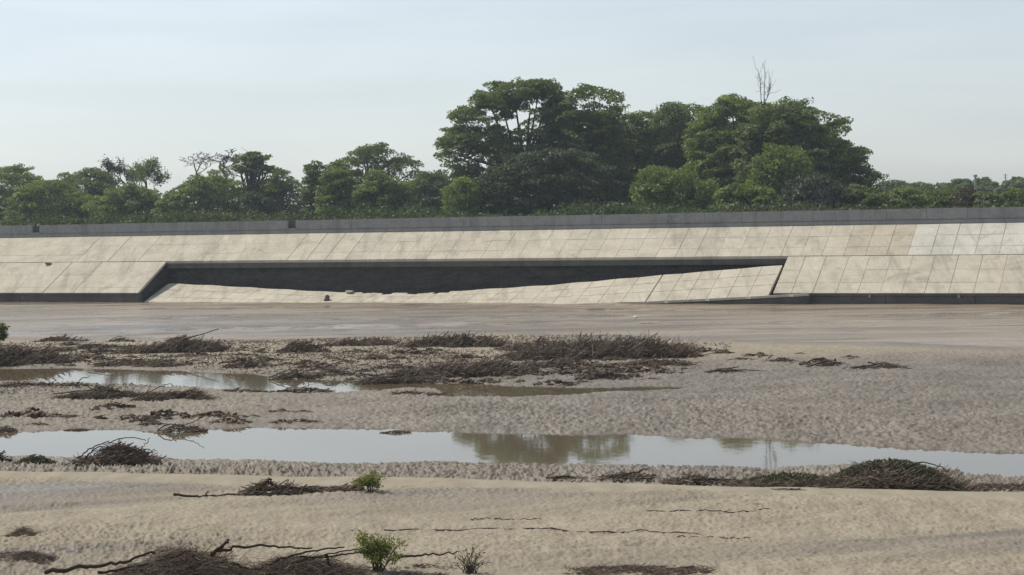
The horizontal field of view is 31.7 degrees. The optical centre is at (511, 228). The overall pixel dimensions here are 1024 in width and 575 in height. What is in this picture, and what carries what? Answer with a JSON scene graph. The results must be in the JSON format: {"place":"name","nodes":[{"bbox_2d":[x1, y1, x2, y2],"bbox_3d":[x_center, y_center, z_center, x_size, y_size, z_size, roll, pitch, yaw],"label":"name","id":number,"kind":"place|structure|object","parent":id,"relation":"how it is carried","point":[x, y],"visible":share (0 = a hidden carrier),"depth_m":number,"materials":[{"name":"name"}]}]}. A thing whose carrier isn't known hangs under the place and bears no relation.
{"place":"outdoors","nodes":[
{"label":"outdoors","id":0,"kind":"place"},
{"bbox_2d":[0,368,688,396],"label":"pool water","id":1,"kind":"structure","parent":0,"point":[213,380],"depth_m":68.22,"materials":[{"name":"grey liquid"}]},
{"bbox_2d":[268,368,323,379],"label":"brush heap","id":2,"kind":"object","parent":1,"relation":"on","point":[292,373],"visible":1,"depth_m":69.56,"materials":[{"name":"brown wood"}]},
{"bbox_2d":[270,386,336,392],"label":"brush heap","id":3,"kind":"object","parent":1,"relation":"on","point":[300,390],"visible":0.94,"depth_m":63.85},
{"bbox_2d":[298,367,361,377],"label":"brush heap","id":4,"kind":"object","parent":1,"relation":"on","point":[335,371],"visible":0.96,"depth_m":70.03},
{"bbox_2d":[353,366,448,384],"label":"brush heap","id":5,"kind":"object","parent":1,"relation":"on","point":[404,375],"visible":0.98,"depth_m":66.82,"materials":[{"name":"brown wood"}]},
{"bbox_2d":[383,388,456,395],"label":"brush heap","id":6,"kind":"object","parent":1,"relation":"on","point":[418,392],"visible":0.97,"depth_m":61.53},
{"bbox_2d":[436,376,484,383],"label":"twig scrap","id":7,"kind":"object","parent":1,"relation":"on","point":[460,379],"visible":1,"depth_m":66.50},
{"bbox_2d":[536,367,578,375],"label":"twig scrap","id":8,"kind":"object","parent":1,"relation":"on","point":[562,371],"visible":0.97,"depth_m":68.50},
{"bbox_2d":[574,371,621,379],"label":"twig scrap","id":9,"kind":"object","parent":1,"relation":"on","point":[603,375],"visible":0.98,"depth_m":66.15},
{"bbox_2d":[141,259,786,301],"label":"embankment","id":10,"kind":"structure","parent":0,"point":[436,277],"depth_m":147.12,"materials":[{"name":"concrete"}]},
{"bbox_2d":[0,293,141,301],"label":"toe beam","id":11,"kind":"structure","parent":10,"relation":"attached to","point":[70,297],"depth_m":155.61,"materials":[{"name":"concrete"}]},
{"bbox_2d":[0,262,165,294],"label":"slope revetment","id":12,"kind":"object","parent":11,"relation":"on","point":[95,277],"visible":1,"depth_m":157.83,"materials":[{"name":"beige"}]},
{"bbox_2d":[0,223,1023,263],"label":"slope revetment","id":13,"kind":"object","parent":10,"relation":"on","point":[785,242],"visible":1,"depth_m":144.11,"materials":[{"name":"beige"}]},
{"bbox_2d":[773,293,1023,304],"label":"toe beam","id":14,"kind":"structure","parent":10,"relation":"attached to","point":[857,298],"depth_m":126.17,"materials":[{"name":"concrete"}]},
{"bbox_2d":[773,255,1023,293],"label":"slope revetment","id":15,"kind":"object","parent":14,"relation":"on","point":[968,274],"visible":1,"depth_m":128.45,"materials":[{"name":"beige"}]},
{"bbox_2d":[0,332,1023,574],"bbox_3d":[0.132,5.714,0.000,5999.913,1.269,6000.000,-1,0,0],"label":"riverbed ground","id":16,"kind":"structure","parent":0,"point":[968,398],"depth_m":37.86,"materials":[{"name":"sand"}]},
{"bbox_2d":[4,526,45,536],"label":"brush heap","id":17,"kind":"object","parent":16,"relation":"on","point":[22,531],"visible":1,"depth_m":31.51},
{"bbox_2d":[0,548,57,563],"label":"brush heap","id":18,"kind":"object","parent":16,"relation":"on","point":[29,555],"visible":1,"depth_m":29.02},
{"bbox_2d":[0,407,61,417],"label":"twig scrap","id":19,"kind":"object","parent":16,"relation":"on","point":[38,414],"visible":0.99,"depth_m":55.48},
{"bbox_2d":[13,454,57,464],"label":"brush heap","id":20,"kind":"object","parent":16,"relation":"on","point":[40,459],"visible":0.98,"depth_m":44.13,"materials":[{"name":"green plant"}]},
{"bbox_2d":[0,341,83,365],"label":"brush heap","id":21,"kind":"object","parent":16,"relation":"on","point":[13,355],"visible":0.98,"depth_m":79.06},
{"bbox_2d":[0,380,88,387],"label":"brush heap","id":22,"kind":"object","parent":16,"relation":"on","point":[13,384],"visible":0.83,"depth_m":66.67,"materials":[{"name":"brown wood"}]},
{"bbox_2d":[29,333,88,341],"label":"brush heap","id":23,"kind":"object","parent":16,"relation":"on","point":[60,338],"visible":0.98,"depth_m":93.24,"materials":[{"name":"brown wood"}]},
{"bbox_2d":[71,343,127,348],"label":"brush heap","id":24,"kind":"object","parent":16,"relation":"on","point":[91,345],"visible":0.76,"depth_m":87.28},
{"bbox_2d":[48,384,159,399],"bbox_3d":[-13.809,5.528,61.404,3.908,0.506,1.758,-1,0,0],"label":"brush heap","id":25,"kind":"object","parent":16,"relation":"on","point":[102,392],"visible":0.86,"depth_m":61.11,"materials":[{"name":"brown wood"}]},
{"bbox_2d":[88,402,140,410],"bbox_3d":[-12.589,5.647,57.539,1.732,0.294,0.689,-1,0,-24],"label":"twig scrap","id":26,"kind":"object","parent":16,"relation":"on","point":[109,406],"visible":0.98,"depth_m":57.39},
{"bbox_2d":[65,437,168,466],"bbox_3d":[-9.677,5.413,44.054,2.563,0.692,1.404,-1,0,0],"label":"brush heap","id":27,"kind":"object","parent":16,"relation":"on","point":[118,453],"visible":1,"depth_m":43.84,"materials":[{"name":"brown wood"}]},
{"bbox_2d":[87,359,147,366],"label":"brush heap","id":28,"kind":"object","parent":16,"relation":"on","point":[109,363],"visible":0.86,"depth_m":77.12,"materials":[{"name":"brown wood"}]},
{"bbox_2d":[129,408,193,421],"bbox_3d":[-10.573,5.607,54.331,1.973,0.392,0.784,-1,0,-27],"label":"twig scrap","id":29,"kind":"object","parent":16,"relation":"on","point":[154,415],"visible":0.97,"depth_m":54.22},
{"bbox_2d":[131,359,192,367],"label":"brush heap","id":30,"kind":"object","parent":16,"relation":"on","point":[159,363],"visible":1,"depth_m":76.19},
{"bbox_2d":[106,328,236,353],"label":"brush heap","id":31,"kind":"object","parent":16,"relation":"on","point":[178,343],"visible":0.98,"depth_m":83.53,"materials":[{"name":"brown wood"}]},
{"bbox_2d":[130,383,221,401],"bbox_3d":[-11.258,5.442,60.444,3.143,0.591,1.475,-1,0,0],"label":"brush heap","id":32,"kind":"object","parent":16,"relation":"on","point":[196,393],"visible":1,"depth_m":60.21,"materials":[{"name":"brown wood"}]},
{"bbox_2d":[44,539,312,574],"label":"brush heap","id":33,"kind":"object","parent":16,"relation":"on","point":[195,562],"visible":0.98,"depth_m":27.51,"materials":[{"name":"brown wood"}]},
{"bbox_2d":[157,415,207,432],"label":"brush heap","id":34,"kind":"object","parent":16,"relation":"on","point":[183,427],"visible":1,"depth_m":51.52,"materials":[{"name":"brown wood"}]},
{"bbox_2d":[190,411,248,417],"bbox_3d":[-8.895,5.629,54.734,1.956,0.210,0.681,-1,0,21],"label":"twig scrap","id":35,"kind":"object","parent":16,"relation":"on","point":[210,414],"visible":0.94,"depth_m":54.67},
{"bbox_2d":[222,358,262,367],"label":"brush heap","id":36,"kind":"object","parent":16,"relation":"on","point":[245,363],"visible":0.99,"depth_m":74.45,"materials":[{"name":"brown wood"}]},
{"bbox_2d":[173,478,317,497],"bbox_3d":[-5.312,5.142,36.102,2.878,0.407,0.794,-1,0,0],"label":"brush heap","id":37,"kind":"object","parent":16,"relation":"on","point":[258,488],"visible":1,"depth_m":35.95,"materials":[{"name":"brown wood"}]},
{"bbox_2d":[221,546,382,574],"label":"brush heap","id":38,"kind":"object","parent":16,"relation":"on","point":[290,564],"visible":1,"depth_m":27.46,"materials":[{"name":"brown wood"}]},
{"bbox_2d":[273,339,331,352],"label":"brush heap","id":39,"kind":"object","parent":16,"relation":"on","point":[294,347],"visible":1,"depth_m":81.70,"materials":[{"name":"brown wood"}]},
{"bbox_2d":[319,483,364,492],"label":"brush heap","id":40,"kind":"object","parent":16,"relation":"on","point":[346,488],"visible":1,"depth_m":36.12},
{"bbox_2d":[315,337,400,346],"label":"brush heap","id":41,"kind":"object","parent":16,"relation":"on","point":[362,342],"visible":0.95,"depth_m":85.74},
{"bbox_2d":[0,334,730,393],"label":"debris","id":42,"kind":"object","parent":16,"relation":"on","point":[334,353],"visible":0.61,"depth_m":79.55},
{"bbox_2d":[348,469,386,491],"bbox_3d":[-2.875,5.021,35.908,0.662,0.490,0.670,-1,0,-34],"label":"shrub","id":43,"kind":"object","parent":16,"relation":"on","point":[370,481],"visible":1,"depth_m":35.89,"materials":[{"name":"green plant"}]},
{"bbox_2d":[351,530,408,571],"bbox_3d":[-2.026,4.941,27.677,0.904,0.693,0.702,-1,0,0],"label":"shrub","id":44,"kind":"object","parent":16,"relation":"on","point":[383,549],"visible":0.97,"depth_m":27.63,"materials":[{"name":"green plant"}]},
{"bbox_2d":[385,347,433,353],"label":"twig scrap","id":45,"kind":"object","parent":16,"relation":"on","point":[409,350],"visible":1,"depth_m":79.87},
{"bbox_2d":[382,570,450,574],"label":"brush heap","id":46,"kind":"object","parent":16,"relation":"on","point":[414,573],"visible":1,"depth_m":27.36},
{"bbox_2d":[399,551,458,568],"bbox_3d":[-1.270,5.106,27.955,0.994,0.260,0.294,-1,0,0],"label":"brush heap","id":47,"kind":"object","parent":16,"relation":"on","point":[421,565],"visible":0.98,"depth_m":27.89,"materials":[{"name":"brown wood"}]},
{"bbox_2d":[395,330,511,347],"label":"brush heap","id":48,"kind":"object","parent":16,"relation":"on","point":[454,340],"visible":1,"depth_m":84.08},
{"bbox_2d":[444,547,490,574],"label":"dry shrub","id":49,"kind":"object","parent":16,"relation":"on","point":[469,568],"visible":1,"depth_m":27.46,"materials":[{"name":"plant"}]},
{"bbox_2d":[414,354,540,377],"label":"brush heap","id":50,"kind":"object","parent":16,"relation":"on","point":[493,367],"visible":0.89,"depth_m":68.53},
{"bbox_2d":[493,336,567,350],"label":"brush heap","id":51,"kind":"object","parent":16,"relation":"on","point":[544,342],"visible":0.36,"depth_m":81.42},
{"bbox_2d":[384,527,700,534],"bbox_3d":[0.522,5.223,31.298,5.591,0.120,0.474,-1,0,13],"label":"buried root","id":52,"kind":"object","parent":16,"relation":"on","point":[543,528],"visible":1,"depth_m":31.25,"materials":[{"name":"brown wood"}]},
{"bbox_2d":[517,356,602,368],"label":"brush heap","id":53,"kind":"object","parent":16,"relation":"on","point":[554,363],"visible":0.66,"depth_m":71.61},
{"bbox_2d":[491,329,710,361],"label":"brush heap","id":54,"kind":"object","parent":16,"relation":"on","point":[587,349],"visible":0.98,"depth_m":75.86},
{"bbox_2d":[592,469,660,479],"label":"brush heap","id":55,"kind":"object","parent":16,"relation":"on","point":[635,475],"visible":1,"depth_m":39.78,"materials":[{"name":"brown wood"}]},
{"bbox_2d":[558,562,716,574],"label":"brush heap","id":56,"kind":"object","parent":16,"relation":"on","point":[653,570],"visible":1,"depth_m":27.39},
{"bbox_2d":[606,356,697,366],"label":"brush heap","id":57,"kind":"object","parent":16,"relation":"on","point":[649,362],"visible":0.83,"depth_m":71.84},
{"bbox_2d":[658,472,739,484],"bbox_3d":[4.074,5.392,39.086,1.804,0.226,0.816,-1,0,0],"label":"brush heap","id":58,"kind":"object","parent":16,"relation":"on","point":[693,478],"visible":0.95,"depth_m":38.92,"materials":[{"name":"brown wood"}]},
{"bbox_2d":[722,471,838,486],"bbox_3d":[5.725,5.204,37.171,3.067,0.480,1.840,-1,0,0],"label":"brush heap","id":59,"kind":"object","parent":16,"relation":"on","point":[789,479],"visible":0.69,"depth_m":36.80,"materials":[{"name":"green plant"}]},
{"bbox_2d":[842,361,911,368],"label":"brush heap","id":60,"kind":"object","parent":16,"relation":"on","point":[880,364],"visible":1,"depth_m":68.51,"materials":[{"name":"brown wood"}]},
{"bbox_2d":[805,457,982,491],"bbox_3d":[7.768,5.047,36.836,3.770,0.792,2.579,-1,0,0],"label":"brush heap","id":61,"kind":"object","parent":16,"relation":"on","point":[893,473],"visible":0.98,"depth_m":36.24,"materials":[{"name":"brown wood"}]},
{"bbox_2d":[964,482,1023,490],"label":"brush heap","id":62,"kind":"object","parent":16,"relation":"on","point":[1001,486],"visible":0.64,"depth_m":37.64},
{"bbox_2d":[0,302,1023,368],"bbox_3d":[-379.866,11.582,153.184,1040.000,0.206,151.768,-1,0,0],"label":"river water","id":63,"kind":"structure","parent":0,"point":[1001,325],"depth_m":111.83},
{"bbox_2d":[145,275,661,303],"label":"fallen slab","id":64,"kind":"structure","parent":63,"relation":"in","point":[638,290],"depth_m":142.74,"materials":[{"name":"concrete"}]},
{"bbox_2d":[646,265,781,301],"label":"fallen slab","id":65,"kind":"structure","parent":63,"relation":"in","point":[753,281],"depth_m":133.58,"materials":[{"name":"concrete"}]},
{"bbox_2d":[642,293,809,303],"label":"fallen toe beam","id":66,"kind":"structure","parent":63,"relation":"in","point":[789,299],"depth_m":130.21,"materials":[{"name":"concrete"}]},
{"bbox_2d":[0,426,1023,490],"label":"shallow pool water","id":67,"kind":"structure","parent":0,"point":[346,445],"depth_m":46.55,"materials":[{"name":"grey liquid"}]},
{"bbox_2d":[0,0,1023,225],"label":"sky","id":68,"kind":"structure","parent":0,"point":[934,88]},
{"label":"plateau ground","id":69,"kind":"structure","parent":0,"visible":0},
{"bbox_2d":[0,163,58,225],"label":"leafy tree","id":70,"kind":"object","parent":69,"relation":"on","point":[16,177],"visible":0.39,"depth_m":279.55,"materials":[{"name":"green plant"}]},
{"bbox_2d":[0,179,97,225],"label":"bush","id":71,"kind":"object","parent":69,"relation":"on","point":[32,199],"visible":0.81,"depth_m":261.65,"materials":[{"name":"green plant"}]},
{"bbox_2d":[33,167,121,224],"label":"leafy tree","id":72,"kind":"object","parent":69,"relation":"on","point":[99,183],"visible":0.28,"depth_m":285.36,"materials":[{"name":"green plant"}]},
{"bbox_2d":[98,154,138,184],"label":"feathery tree","id":73,"kind":"object","parent":69,"relation":"on","point":[111,167],"visible":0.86,"depth_m":276.51,"materials":[{"name":"green plant"}]},
{"bbox_2d":[80,181,160,220],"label":"bush","id":74,"kind":"object","parent":69,"relation":"on","point":[136,198],"visible":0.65,"depth_m":259.45,"materials":[{"name":"green plant"}]},
{"bbox_2d":[124,155,171,187],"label":"sparse tree","id":75,"kind":"object","parent":69,"relation":"on","point":[143,172],"visible":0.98,"depth_m":271.34,"materials":[{"name":"green plant"}]},
{"bbox_2d":[150,169,247,217],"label":"bush","id":76,"kind":"object","parent":69,"relation":"on","point":[210,192],"visible":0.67,"depth_m":256.01,"materials":[{"name":"green plant"}]},
{"bbox_2d":[179,152,219,205],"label":"bare tree","id":77,"kind":"object","parent":69,"relation":"on","point":[202,160],"visible":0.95,"depth_m":281.63,"materials":[{"name":"grey plant"}]},
{"bbox_2d":[204,148,255,201],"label":"bare tree","id":78,"kind":"object","parent":69,"relation":"on","point":[227,158],"visible":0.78,"depth_m":273.60,"materials":[{"name":"grey plant"}]},
{"bbox_2d":[218,148,266,185],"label":"layered tree","id":79,"kind":"object","parent":69,"relation":"on","point":[236,161],"visible":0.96,"depth_m":261.97,"materials":[{"name":"green plant"}]},
{"bbox_2d":[235,190,282,217],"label":"bush","id":80,"kind":"object","parent":69,"relation":"on","point":[254,201],"visible":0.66,"depth_m":253.03,"materials":[{"name":"green plant"}]},
{"bbox_2d":[229,151,289,194],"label":"tiered tree","id":81,"kind":"object","parent":69,"relation":"on","point":[253,182],"visible":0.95,"depth_m":260.79,"materials":[{"name":"green plant"}]},
{"bbox_2d":[259,167,312,214],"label":"leafy tree","id":82,"kind":"object","parent":69,"relation":"on","point":[278,196],"visible":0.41,"depth_m":275.22,"materials":[{"name":"green plant"}]},
{"bbox_2d":[298,160,331,218],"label":"leafy tree","id":83,"kind":"object","parent":69,"relation":"on","point":[312,172],"visible":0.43,"depth_m":255.59,"materials":[{"name":"green plant"}]},
{"bbox_2d":[311,166,358,218],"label":"bush","id":84,"kind":"object","parent":69,"relation":"on","point":[334,179],"visible":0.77,"depth_m":242.56,"materials":[{"name":"green plant"}]},
{"bbox_2d":[326,142,424,213],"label":"leafy tree","id":85,"kind":"object","parent":69,"relation":"on","point":[365,153],"visible":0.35,"depth_m":262.55,"materials":[{"name":"green plant"}]},
{"bbox_2d":[351,168,417,213],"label":"bush","id":86,"kind":"object","parent":69,"relation":"on","point":[369,192],"visible":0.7,"depth_m":239.67,"materials":[{"name":"green plant"}]},
{"bbox_2d":[404,169,453,208],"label":"bush","id":87,"kind":"object","parent":69,"relation":"on","point":[426,182],"visible":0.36,"depth_m":258.70,"materials":[{"name":"green plant"}]},
{"bbox_2d":[417,195,445,213],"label":"bush","id":88,"kind":"object","parent":69,"relation":"on","point":[435,201],"visible":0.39,"depth_m":232.62,"materials":[{"name":"green plant"}]},
{"bbox_2d":[440,175,485,216],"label":"bush","id":89,"kind":"object","parent":69,"relation":"on","point":[462,194],"visible":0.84,"depth_m":206.96,"materials":[{"name":"green plant"}]},
{"bbox_2d":[432,76,579,215],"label":"leafy tree","id":90,"kind":"object","parent":69,"relation":"on","point":[494,148],"visible":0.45,"depth_m":220.62,"materials":[{"name":"green plant"}]},
{"bbox_2d":[0,207,1023,237],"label":"parapet wall","id":91,"kind":"structure","parent":69,"relation":"on","point":[816,218],"depth_m":146.31,"materials":[{"name":"grey concrete"}]},
{"bbox_2d":[0,191,1023,234],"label":"undergrowth","id":92,"kind":"object","parent":69,"relation":"on","point":[377,213],"visible":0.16,"depth_m":174.05,"materials":[{"name":"green plant"}]},
{"bbox_2d":[470,147,625,215],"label":"bush","id":93,"kind":"object","parent":69,"relation":"on","point":[567,187],"visible":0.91,"depth_m":207.39,"materials":[{"name":"green plant"}]},
{"bbox_2d":[547,83,636,212],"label":"leafy tree","id":94,"kind":"object","parent":69,"relation":"on","point":[598,133],"visible":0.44,"depth_m":218.45,"materials":[{"name":"green plant"}]},
{"bbox_2d":[636,182,666,207],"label":"bush","id":95,"kind":"object","parent":69,"relation":"on","point":[655,194],"visible":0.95,"depth_m":197.32,"materials":[{"name":"green plant"}]},
{"bbox_2d":[602,101,732,198],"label":"leafy tree","id":96,"kind":"object","parent":69,"relation":"on","point":[660,140],"visible":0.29,"depth_m":230.01,"materials":[{"name":"green plant"}]},
{"bbox_2d":[628,164,719,213],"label":"weeping tree","id":97,"kind":"object","parent":69,"relation":"on","point":[676,184],"visible":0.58,"depth_m":201.41,"materials":[{"name":"green plant"}]},
{"bbox_2d":[682,92,794,205],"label":"leafy tree","id":98,"kind":"object","parent":69,"relation":"on","point":[717,160],"visible":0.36,"depth_m":218.97,"materials":[{"name":"green plant"}]},
{"bbox_2d":[708,178,782,211],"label":"bush","id":99,"kind":"object","parent":69,"relation":"on","point":[734,194],"visible":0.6,"depth_m":194.19,"materials":[{"name":"green plant"}]},
{"bbox_2d":[753,58,778,148],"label":"dead snag","id":100,"kind":"object","parent":69,"relation":"on","point":[769,89],"visible":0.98,"depth_m":210.81,"materials":[{"name":"wood"}]},
{"bbox_2d":[748,141,818,197],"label":"weeping tree","id":101,"kind":"object","parent":69,"relation":"on","point":[777,169],"visible":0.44,"depth_m":199.49,"materials":[{"name":"green plant"}]},
{"bbox_2d":[728,96,889,191],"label":"leafy tree","id":102,"kind":"object","parent":69,"relation":"on","point":[783,125],"visible":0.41,"depth_m":210.16,"materials":[{"name":"green plant"}]},
{"bbox_2d":[780,173,849,210],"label":"bush","id":103,"kind":"object","parent":69,"relation":"on","point":[814,189],"visible":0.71,"depth_m":188.79,"materials":[{"name":"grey plant"}]},
{"bbox_2d":[837,182,896,209],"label":"bush","id":104,"kind":"object","parent":69,"relation":"on","point":[867,196],"visible":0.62,"depth_m":189.44,"materials":[{"name":"green plant"}]},
{"bbox_2d":[877,179,935,194],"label":"tree","id":105,"kind":"object","parent":69,"relation":"on","point":[891,185],"visible":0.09,"depth_m":378.55,"materials":[{"name":"green plant"}]},
{"bbox_2d":[880,186,936,208],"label":"bush","id":106,"kind":"object","parent":69,"relation":"on","point":[907,196],"visible":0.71,"depth_m":201.94,"materials":[{"name":"green plant"}]},
{"bbox_2d":[923,186,955,207],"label":"bush","id":107,"kind":"object","parent":69,"relation":"on","point":[946,198],"visible":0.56,"depth_m":207.42,"materials":[{"name":"green plant"}]},
{"bbox_2d":[950,184,979,207],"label":"bush","id":108,"kind":"object","parent":69,"relation":"on","point":[964,197],"visible":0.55,"depth_m":199.69,"materials":[{"name":"grey plant"}]},
{"bbox_2d":[932,177,999,201],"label":"tree","id":109,"kind":"object","parent":69,"relation":"on","point":[985,184],"visible":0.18,"depth_m":403.81,"materials":[{"name":"green plant"}]},
{"bbox_2d":[971,190,1004,207],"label":"bush","id":110,"kind":"object","parent":69,"relation":"on","point":[983,197],"visible":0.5,"depth_m":197.16,"materials":[{"name":"green plant"}]},
{"bbox_2d":[993,176,1023,202],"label":"tree","id":111,"kind":"object","parent":69,"relation":"on","point":[1016,182],"visible":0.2,"depth_m":391.43,"materials":[{"name":"green plant"}]},
{"bbox_2d":[999,187,1023,205],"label":"bush","id":112,"kind":"object","parent":69,"relation":"on","point":[1011,193],"visible":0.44,"depth_m":198.99,"materials":[{"name":"green plant"}]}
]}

